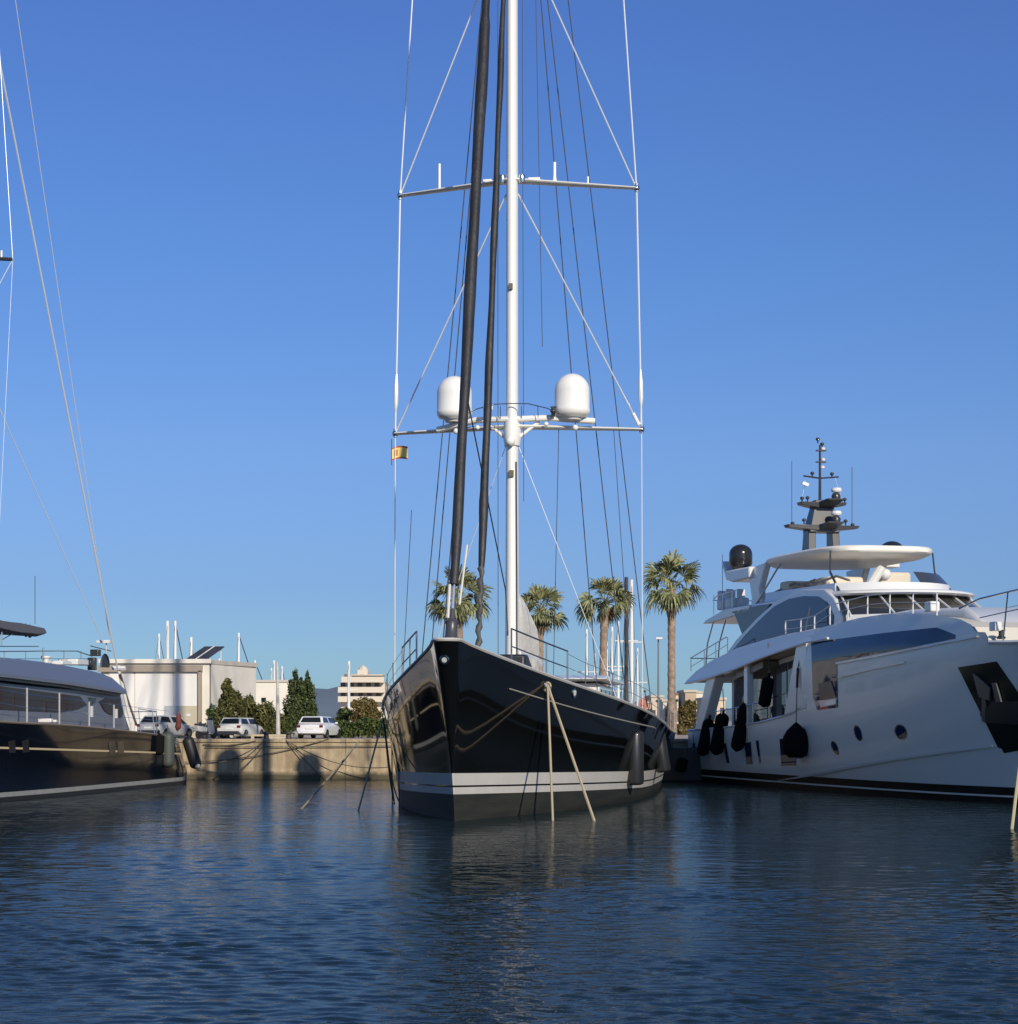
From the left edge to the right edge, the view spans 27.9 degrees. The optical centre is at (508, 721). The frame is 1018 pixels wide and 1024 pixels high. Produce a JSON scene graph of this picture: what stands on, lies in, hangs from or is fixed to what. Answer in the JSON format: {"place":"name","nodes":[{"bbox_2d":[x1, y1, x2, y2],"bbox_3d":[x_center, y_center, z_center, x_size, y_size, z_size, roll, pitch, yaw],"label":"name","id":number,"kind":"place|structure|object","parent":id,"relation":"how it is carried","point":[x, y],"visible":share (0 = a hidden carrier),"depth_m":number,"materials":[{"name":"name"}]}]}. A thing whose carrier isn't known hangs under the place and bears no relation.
{"place":"outdoors","nodes":[
{"label":"outdoors","id":0,"kind":"place"},
{"bbox_2d":[338,665,389,718],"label":"apartment building","id":1,"kind":"structure","parent":0,"point":[364,682],"depth_m":401.32,"materials":[{"name":"beige"}]},
{"bbox_2d":[178,721,731,738],"bbox_3d":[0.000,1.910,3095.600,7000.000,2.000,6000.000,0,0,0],"label":"ground","id":2,"kind":"structure","parent":0,"point":[295,736],"depth_m":113.37,"materials":[{"name":"beige concrete"}]},
{"bbox_2d":[155,634,163,658],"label":"sailboat","id":3,"kind":"object","parent":2,"relation":"on","point":[159,643],"visible":0.09,"depth_m":134.45,"materials":[{"name":"white metal"}]},
{"bbox_2d":[97,646,223,737],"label":"boat shed","id":4,"kind":"object","parent":2,"relation":"on","point":[171,687],"visible":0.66,"depth_m":111.03,"materials":[{"name":"white"}]},
{"bbox_2d":[137,715,193,736],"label":"parked car","id":5,"kind":"object","parent":2,"relation":"on","point":[184,730],"visible":0.59,"depth_m":107.36,"materials":[{"name":"silver metal"}]},
{"bbox_2d":[166,621,168,658],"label":"sailboat","id":6,"kind":"object","parent":2,"relation":"on","point":[167,639],"visible":0.07,"depth_m":131.41,"materials":[{"name":"white metal"}]},
{"bbox_2d":[173,621,182,658],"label":"sailboat","id":7,"kind":"object","parent":2,"relation":"on","point":[175,642],"visible":0.08,"depth_m":137.43,"materials":[{"name":"white"}]},
{"bbox_2d":[189,637,192,656],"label":"sailboat","id":8,"kind":"object","parent":2,"relation":"on","point":[191,645],"visible":0.07,"depth_m":133.42,"materials":[{"name":"white metal"}]},
{"bbox_2d":[194,719,216,738],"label":"scooter","id":9,"kind":"object","parent":2,"relation":"on","point":[210,728],"visible":0.9,"depth_m":103.38,"materials":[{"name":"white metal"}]},
{"bbox_2d":[204,705,221,737],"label":"broadleaf shrub","id":10,"kind":"object","parent":2,"relation":"on","point":[210,713],"visible":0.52,"depth_m":108.91,"materials":[{"name":"green plant"}]},
{"bbox_2d":[213,678,245,737],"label":"conifer tree","id":11,"kind":"object","parent":2,"relation":"on","point":[229,701],"visible":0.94,"depth_m":108.74,"materials":[{"name":"green plant"}]},
{"bbox_2d":[211,660,257,737],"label":"boat shed","id":12,"kind":"object","parent":2,"relation":"on","point":[242,675],"visible":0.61,"depth_m":114.45,"materials":[{"name":"beige metal"}]},
{"bbox_2d":[217,718,264,738],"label":"parked car","id":13,"kind":"object","parent":2,"relation":"on","point":[229,726],"visible":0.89,"depth_m":105.78,"materials":[{"name":"grey metal"}]},
{"bbox_2d":[237,633,247,661],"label":"sailboat","id":14,"kind":"object","parent":2,"relation":"on","point":[238,649],"visible":0.09,"depth_m":139.45,"materials":[{"name":"white metal"}]},
{"bbox_2d":[232,695,285,737],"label":"palm like shrub","id":15,"kind":"object","parent":2,"relation":"on","point":[264,715],"visible":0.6,"depth_m":108.79,"materials":[{"name":"green plant"}]},
{"bbox_2d":[234,734,285,738],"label":"timber rail","id":16,"kind":"object","parent":2,"relation":"on","point":[283,736],"visible":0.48,"depth_m":98.93,"materials":[{"name":"beige"}]},
{"bbox_2d":[273,660,274,679],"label":"sailboat","id":17,"kind":"object","parent":2,"relation":"on","point":[273,669],"visible":0.06,"depth_m":145.43,"materials":[{"name":"white"}]},
{"bbox_2d":[256,680,296,734],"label":"building","id":18,"kind":"structure","parent":2,"relation":"on","point":[266,689],"depth_m":135.00,"materials":[{"name":"beige"}]},
{"bbox_2d":[276,662,279,736],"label":"lamp post","id":19,"kind":"object","parent":2,"relation":"on","point":[277,708],"visible":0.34,"depth_m":103.93,"materials":[{"name":"white metal"}]},
{"bbox_2d":[280,666,284,679],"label":"sailboat","id":20,"kind":"object","parent":2,"relation":"on","point":[282,676],"visible":0.06,"depth_m":142.46,"materials":[{"name":"white metal"}]},
{"bbox_2d":[273,713,295,736],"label":"yucca shrub","id":21,"kind":"object","parent":2,"relation":"on","point":[288,725],"visible":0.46,"depth_m":109.83,"materials":[{"name":"green plant"}]},
{"bbox_2d":[281,669,318,735],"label":"tall evergreen","id":22,"kind":"object","parent":2,"relation":"on","point":[300,701],"visible":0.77,"depth_m":111.68,"materials":[{"name":"green plant"}]},
{"bbox_2d":[296,716,340,738],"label":"parked car","id":23,"kind":"object","parent":2,"relation":"on","point":[324,726],"visible":1,"depth_m":106.26,"materials":[{"name":"white metal"}]},
{"bbox_2d":[333,707,351,736],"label":"broadleaf tree","id":24,"kind":"object","parent":2,"relation":"on","point":[344,713],"visible":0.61,"depth_m":117.60,"materials":[{"name":"green plant"}]},
{"bbox_2d":[340,661,357,708],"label":"sailboat","id":25,"kind":"object","parent":2,"relation":"on","point":[348,699],"visible":0.32,"depth_m":159.41,"materials":[{"name":"white metal"}]},
{"bbox_2d":[329,717,388,737],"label":"hedge","id":26,"kind":"object","parent":2,"relation":"on","point":[368,727],"visible":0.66,"depth_m":109.51,"materials":[{"name":"green plant"}]},
{"bbox_2d":[349,696,383,736],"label":"broadleaf tree","id":27,"kind":"object","parent":2,"relation":"on","point":[364,706],"visible":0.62,"depth_m":115.43,"materials":[{"name":"green plant"}]},
{"bbox_2d":[178,739,687,778],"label":"quay wall","id":28,"kind":"structure","parent":2,"relation":"on","point":[290,764],"depth_m":95.30,"materials":[{"name":"concrete"}]},
{"bbox_2d":[201,731,208,738],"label":"bollard","id":29,"kind":"object","parent":28,"relation":"on","point":[204,734],"visible":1,"depth_m":95.89,"materials":[{"name":"grey metal"}]},
{"bbox_2d":[203,740,255,745],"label":"quay line","id":30,"kind":"object","parent":28,"relation":"attached to","point":[230,744],"visible":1,"depth_m":95.17,"materials":[{"name":"black fabric"}]},
{"bbox_2d":[201,740,264,763],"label":"quay line","id":31,"kind":"object","parent":28,"relation":"attached to","point":[235,757],"visible":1,"depth_m":93.75,"materials":[{"name":"black fabric"}]},
{"bbox_2d":[240,742,265,769],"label":"quay line","id":32,"kind":"object","parent":28,"relation":"attached to","point":[254,756],"visible":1,"depth_m":95.02,"materials":[{"name":"black fabric"}]},
{"bbox_2d":[201,739,327,761],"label":"quay line","id":33,"kind":"object","parent":28,"relation":"attached to","point":[264,754],"visible":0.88,"depth_m":95.14,"materials":[{"name":"black fabric"}]},
{"bbox_2d":[262,731,269,738],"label":"bollard","id":34,"kind":"object","parent":28,"relation":"on","point":[266,734],"visible":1,"depth_m":95.89,"materials":[{"name":"grey metal"}]},
{"bbox_2d":[284,731,291,738],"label":"bollard","id":35,"kind":"object","parent":28,"relation":"on","point":[288,734],"visible":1,"depth_m":95.89,"materials":[{"name":"grey metal"}]},
{"bbox_2d":[205,745,390,746],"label":"quay line","id":36,"kind":"object","parent":28,"relation":"attached to","point":[289,746],"visible":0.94,"depth_m":95.13,"materials":[{"name":"brown fabric"}]},
{"bbox_2d":[286,740,323,778],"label":"quay line","id":37,"kind":"object","parent":28,"relation":"attached to","point":[305,760],"visible":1,"depth_m":94.98,"materials":[{"name":"black fabric"}]},
{"bbox_2d":[301,740,359,808],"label":"mooring line","id":38,"kind":"object","parent":28,"relation":"attached to","point":[311,797],"visible":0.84,"depth_m":75.95,"materials":[{"name":"beige fabric"}]},
{"bbox_2d":[288,741,387,767],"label":"quay line","id":39,"kind":"object","parent":28,"relation":"attached to","point":[336,762],"visible":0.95,"depth_m":94.53,"materials":[{"name":"black fabric"}]},
{"bbox_2d":[424,564,494,638],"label":"fan palm","id":40,"kind":"object","parent":2,"relation":"on","point":[463,609],"visible":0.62,"depth_m":115.48,"materials":[{"name":"green plant"}]},
{"bbox_2d":[521,583,569,670],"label":"fan palm","id":41,"kind":"object","parent":2,"relation":"on","point":[542,618],"visible":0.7,"depth_m":115.61,"materials":[{"name":"green plant"}]},
{"bbox_2d":[575,629,597,674],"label":"sailboat","id":42,"kind":"object","parent":2,"relation":"on","point":[586,647],"visible":0.16,"depth_m":127.45,"materials":[{"name":"white metal"}]},
{"bbox_2d":[574,576,635,674],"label":"fan palm","id":43,"kind":"object","parent":2,"relation":"on","point":[606,615],"visible":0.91,"depth_m":113.78,"materials":[{"name":"green plant"}]},
{"bbox_2d":[607,642,616,686],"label":"sailboat","id":44,"kind":"object","parent":2,"relation":"on","point":[607,662],"visible":0.02,"depth_m":144.46,"materials":[{"name":"white"}]},
{"bbox_2d":[607,627,621,687],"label":"sailboat","id":45,"kind":"object","parent":2,"relation":"on","point":[611,661],"visible":0.1,"depth_m":131.43,"materials":[{"name":"white metal"}]},
{"bbox_2d":[607,621,628,697],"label":"sailboat","id":46,"kind":"object","parent":2,"relation":"on","point":[618,666],"visible":0.17,"depth_m":133.45,"materials":[{"name":"white metal"}]},
{"bbox_2d":[614,577,637,702],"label":"sailboat","id":47,"kind":"object","parent":2,"relation":"on","point":[625,640],"visible":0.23,"depth_m":121.40,"materials":[{"name":"white metal"}]},
{"bbox_2d":[620,580,641,702],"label":"sailboat","id":48,"kind":"object","parent":2,"relation":"on","point":[631,634],"visible":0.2,"depth_m":127.41,"materials":[{"name":"white metal"}]},
{"bbox_2d":[629,648,646,705],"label":"sailboat","id":49,"kind":"object","parent":2,"relation":"on","point":[637,697],"visible":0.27,"depth_m":149.47,"materials":[{"name":"white metal"}]},
{"bbox_2d":[655,637,661,716],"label":"street lamp","id":50,"kind":"object","parent":2,"relation":"on","point":[658,638],"visible":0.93,"depth_m":124.95,"materials":[{"name":"grey metal"}]},
{"bbox_2d":[643,549,707,737],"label":"fan palm","id":51,"kind":"object","parent":2,"relation":"on","point":[671,602],"visible":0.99,"depth_m":112.75,"materials":[{"name":"green plant"}]},
{"bbox_2d":[677,724,689,734],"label":"broadleaf tree","id":52,"kind":"object","parent":2,"relation":"on","point":[681,730],"visible":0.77,"depth_m":134.49,"materials":[{"name":"green plant"}]},
{"bbox_2d":[677,699,697,728],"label":"broadleaf tree","id":53,"kind":"object","parent":2,"relation":"on","point":[687,710],"visible":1,"depth_m":149.79,"materials":[{"name":"green plant"}]},
{"bbox_2d":[0,779,1017,1023],"bbox_3d":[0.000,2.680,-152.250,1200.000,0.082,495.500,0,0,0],"label":"water","id":54,"kind":"structure","parent":0,"point":[230,901],"depth_m":29.27,"materials":[{"name":"teal liquid"}]},
{"bbox_2d":[0,0,186,801],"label":"sailing yacht","id":55,"kind":"object","parent":54,"relation":"on","point":[65,731],"visible":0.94,"depth_m":75.55,"materials":[{"name":"black"}]},
{"bbox_2d":[0,686,86,711],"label":"pilothouse window","id":56,"kind":"structure","parent":55,"relation":"in","point":[7,697],"depth_m":73.95,"materials":[{"name":"black"}]},
{"bbox_2d":[89,697,96,704],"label":"pilothouse window","id":57,"kind":"structure","parent":55,"relation":"in","point":[92,700],"depth_m":79.53,"materials":[{"name":"black glass"}]},
{"bbox_2d":[99,698,123,717],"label":"pilothouse window","id":58,"kind":"structure","parent":55,"relation":"in","point":[108,708],"depth_m":81.64,"materials":[{"name":"black glass"}]},
{"bbox_2d":[156,729,163,754],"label":"fender","id":59,"kind":"object","parent":55,"relation":"hanging from","point":[159,744],"visible":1,"depth_m":83.89,"materials":[{"name":"black rubber"}]},
{"bbox_2d":[163,724,174,767],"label":"fender","id":60,"kind":"object","parent":55,"relation":"hanging from","point":[169,750],"visible":0.95,"depth_m":85.01,"materials":[{"name":"grey rubber"}]},
{"bbox_2d":[175,711,180,731],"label":"ensign","id":61,"kind":"object","parent":55,"relation":"attached to","point":[178,722],"visible":1,"depth_m":88.14,"materials":[{"name":"red fabric"}]},
{"bbox_2d":[177,735,200,768],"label":"fender","id":62,"kind":"object","parent":55,"relation":"hanging from","point":[192,753],"visible":1,"depth_m":87.39,"materials":[{"name":"black rubber"}]},
{"bbox_2d":[381,0,676,820],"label":"sailing yacht","id":63,"kind":"object","parent":54,"relation":"on","point":[467,728],"visible":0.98,"depth_m":61.79,"materials":[{"name":"black"}]},
{"bbox_2d":[357,717,383,810],"bbox_3d":[-4.395,1.351,64.171,0.209,2.950,8.347,0,0,2],"label":"mooring line","id":64,"kind":"object","parent":63,"relation":"attached to","point":[370,764],"visible":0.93,"depth_m":64.77,"materials":[{"name":"black fabric"}]},
{"bbox_2d":[383,721,394,804],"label":"hanging line","id":65,"kind":"object","parent":63,"relation":"hanging from","point":[389,771],"visible":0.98,"depth_m":65.95,"materials":[{"name":"black fabric"}]},
{"bbox_2d":[385,725,394,800],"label":"hanging line","id":66,"kind":"object","parent":63,"relation":"hanging from","point":[388,754],"visible":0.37,"depth_m":68.97,"materials":[{"name":"black fabric"}]},
{"bbox_2d":[382,715,399,803],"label":"hanging line","id":67,"kind":"object","parent":63,"relation":"hanging from","point":[389,764],"visible":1,"depth_m":65.92,"materials":[{"name":"black fabric"}]},
{"bbox_2d":[391,439,407,464],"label":"flag","id":68,"kind":"object","parent":63,"relation":"hanging from","point":[401,452],"visible":1,"depth_m":70.19,"materials":[{"name":"yellow fabric"}]},
{"bbox_2d":[546,686,553,820],"bbox_3d":[1.151,0.887,57.196,0.070,3.867,3.667,0,0,-1],"label":"mooring line","id":69,"kind":"object","parent":63,"relation":"attached to","point":[550,763],"visible":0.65,"depth_m":57.06,"materials":[{"name":"beige fabric"}]},
{"bbox_2d":[547,685,595,820],"bbox_3d":[1.728,0.887,57.196,0.084,3.877,3.876,0,0,-19],"label":"mooring line","id":70,"kind":"object","parent":63,"relation":"attached to","point":[572,757],"visible":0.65,"depth_m":57.10,"materials":[{"name":"beige fabric"}]},
{"bbox_2d":[509,688,655,728],"bbox_3d":[3.449,-0.177,66.570,1.146,1.476,20.394,0,0,17],"label":"fender line","id":71,"kind":"object","parent":63,"relation":"attached to","point":[580,709],"visible":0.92,"depth_m":61.49,"materials":[{"name":"fabric"}]},
{"bbox_2d":[627,731,643,784],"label":"fender","id":72,"kind":"object","parent":63,"relation":"hanging from","point":[636,772],"visible":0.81,"depth_m":67.45,"materials":[{"name":"black plastic"}]},
{"bbox_2d":[639,690,648,710],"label":"ensign","id":73,"kind":"object","parent":63,"relation":"attached to","point":[645,704],"visible":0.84,"depth_m":86.01,"materials":[{"name":"red fabric"}]},
{"bbox_2d":[656,734,670,772],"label":"fender","id":74,"kind":"object","parent":63,"relation":"hanging from","point":[663,763],"visible":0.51,"depth_m":73.80,"materials":[{"name":"black plastic"}]},
{"bbox_2d":[662,747,701,780],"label":"pontoon","id":75,"kind":"object","parent":54,"relation":"on","point":[693,770],"visible":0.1,"depth_m":92.00,"materials":[{"name":"grey"}]},
{"bbox_2d":[675,744,687,771],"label":"fender","id":76,"kind":"object","parent":75,"relation":"hanging from","point":[681,764],"visible":1,"depth_m":90.80,"materials":[{"name":"black rubber"}]},
{"bbox_2d":[685,437,1017,803],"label":"motor yacht","id":77,"kind":"object","parent":54,"relation":"on","point":[906,688],"visible":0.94,"depth_m":76.66,"materials":[{"name":"white"}]},
{"bbox_2d":[697,714,713,755],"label":"fender","id":78,"kind":"object","parent":77,"relation":"hanging from","point":[703,747],"visible":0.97,"depth_m":90.54,"materials":[{"name":"black rubber"}]},
{"bbox_2d":[710,689,728,754],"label":"fender","id":79,"kind":"object","parent":77,"relation":"hanging from","point":[717,738],"visible":1,"depth_m":88.64,"materials":[{"name":"black rubber"}]},
{"bbox_2d":[723,743,729,762],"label":"hull window","id":80,"kind":"structure","parent":77,"relation":"in","point":[725,746],"depth_m":88.41,"materials":[{"name":"blue"}]},
{"bbox_2d":[731,703,746,751],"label":"fender","id":81,"kind":"object","parent":77,"relation":"hanging from","point":[738,740],"visible":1,"depth_m":85.82,"materials":[{"name":"black rubber"}]},
{"bbox_2d":[734,679,743,724],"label":"saloon window","id":82,"kind":"structure","parent":77,"relation":"in","point":[738,683],"depth_m":88.94,"materials":[{"name":"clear glass"}]},
{"bbox_2d":[745,742,752,763],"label":"hull window","id":83,"kind":"structure","parent":77,"relation":"in","point":[748,751],"depth_m":85.68,"materials":[{"name":"blue"}]},
{"bbox_2d":[756,740,760,762],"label":"hull window","id":84,"kind":"structure","parent":77,"relation":"in","point":[757,742],"depth_m":84.54,"materials":[{"name":"blue"}]},
{"bbox_2d":[754,673,767,721],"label":"saloon window","id":85,"kind":"structure","parent":77,"relation":"in","point":[760,713],"depth_m":86.61,"materials":[{"name":"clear glass"}]},
{"bbox_2d":[758,644,773,707],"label":"fender","id":86,"kind":"object","parent":77,"relation":"hanging from","point":[766,691],"visible":1,"depth_m":82.96,"materials":[{"name":"black rubber"}]},
{"bbox_2d":[770,662,787,717],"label":"saloon window","id":87,"kind":"structure","parent":77,"relation":"in","point":[779,675],"depth_m":84.27,"materials":[{"name":"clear glass"}]},
{"bbox_2d":[733,596,833,649],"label":"skylounge window","id":88,"kind":"structure","parent":77,"relation":"in","point":[772,624],"depth_m":83.13,"materials":[{"name":"blue"}]},
{"bbox_2d":[779,739,795,764],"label":"hull window","id":89,"kind":"structure","parent":77,"relation":"in","point":[785,760],"depth_m":81.78,"materials":[{"name":"blue"}]},
{"bbox_2d":[788,660,793,690],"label":"saloon window","id":90,"kind":"structure","parent":77,"relation":"in","point":[790,664],"depth_m":83.21,"materials":[{"name":"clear glass"}]},
{"bbox_2d":[782,607,809,758],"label":"fender","id":91,"kind":"object","parent":77,"relation":"hanging from","point":[795,741],"visible":1,"depth_m":79.29,"materials":[{"name":"black rubber"}]},
{"bbox_2d":[811,627,955,709],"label":"hull window","id":92,"kind":"structure","parent":77,"relation":"in","point":[825,654],"depth_m":74.76,"materials":[{"name":"blue"}]},
{"bbox_2d":[1010,766,1017,828],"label":"mooring line","id":93,"kind":"object","parent":54,"relation":"in","point":[1014,806],"visible":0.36,"depth_m":52.89,"materials":[{"name":"beige fabric"}]},
{"bbox_2d":[0,0,1017,707],"label":"sky","id":94,"kind":"structure","parent":0,"point":[828,192],"materials":[{"name":"blue"}]},
{"bbox_2d":[314,685,731,720],"bbox_3d":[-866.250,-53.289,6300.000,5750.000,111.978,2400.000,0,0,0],"label":"mountain","id":95,"kind":"structure","parent":0,"point":[327,703],"depth_m":5565.78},
{"bbox_2d":[646,695,663,714],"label":"town house","id":96,"kind":"structure","parent":0,"point":[654,699],"depth_m":230.00,"materials":[{"name":"beige paint"}]},
{"bbox_2d":[656,699,677,723],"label":"town house","id":97,"kind":"structure","parent":0,"point":[664,701],"depth_m":205.00,"materials":[{"name":"beige paint"}]},
{"bbox_2d":[675,693,677,723],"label":"town house","id":98,"kind":"structure","parent":0,"point":[676,694],"depth_m":240.00,"materials":[{"name":"beige paint"}]},
{"bbox_2d":[677,690,697,728],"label":"town house","id":99,"kind":"structure","parent":0,"point":[683,695],"depth_m":200.00,"materials":[{"name":"beige paint"}]},
{"bbox_2d":[696,691,703,721],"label":"town house","id":100,"kind":"structure","parent":0,"point":[699,694],"depth_m":260.00,"materials":[{"name":"beige paint"}]},
{"bbox_2d":[695,697,726,722],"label":"town house","id":101,"kind":"structure","parent":0,"point":[719,707],"depth_m":190.00,"materials":[{"name":"beige paint"}]},
{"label":"line loop","id":102,"kind":"object","parent":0,"visible":0},
{"bbox_2d":[391,748,392,802],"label":"mooring line","id":103,"kind":"object","parent":102,"relation":"hanging from","point":[392,768],"visible":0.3,"depth_m":67.83,"materials":[{"name":"black fabric"}]},
{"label":"line loop","id":104,"kind":"object","parent":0,"visible":0},
{"bbox_2d":[398,764,399,807],"bbox_3d":[-3.431,1.150,63.776,0.058,3.300,0.044,0,0,0],"label":"mooring line","id":105,"kind":"object","parent":104,"relation":"hanging from","point":[398,786],"visible":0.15,"depth_m":63.76,"materials":[{"name":"black fabric"}]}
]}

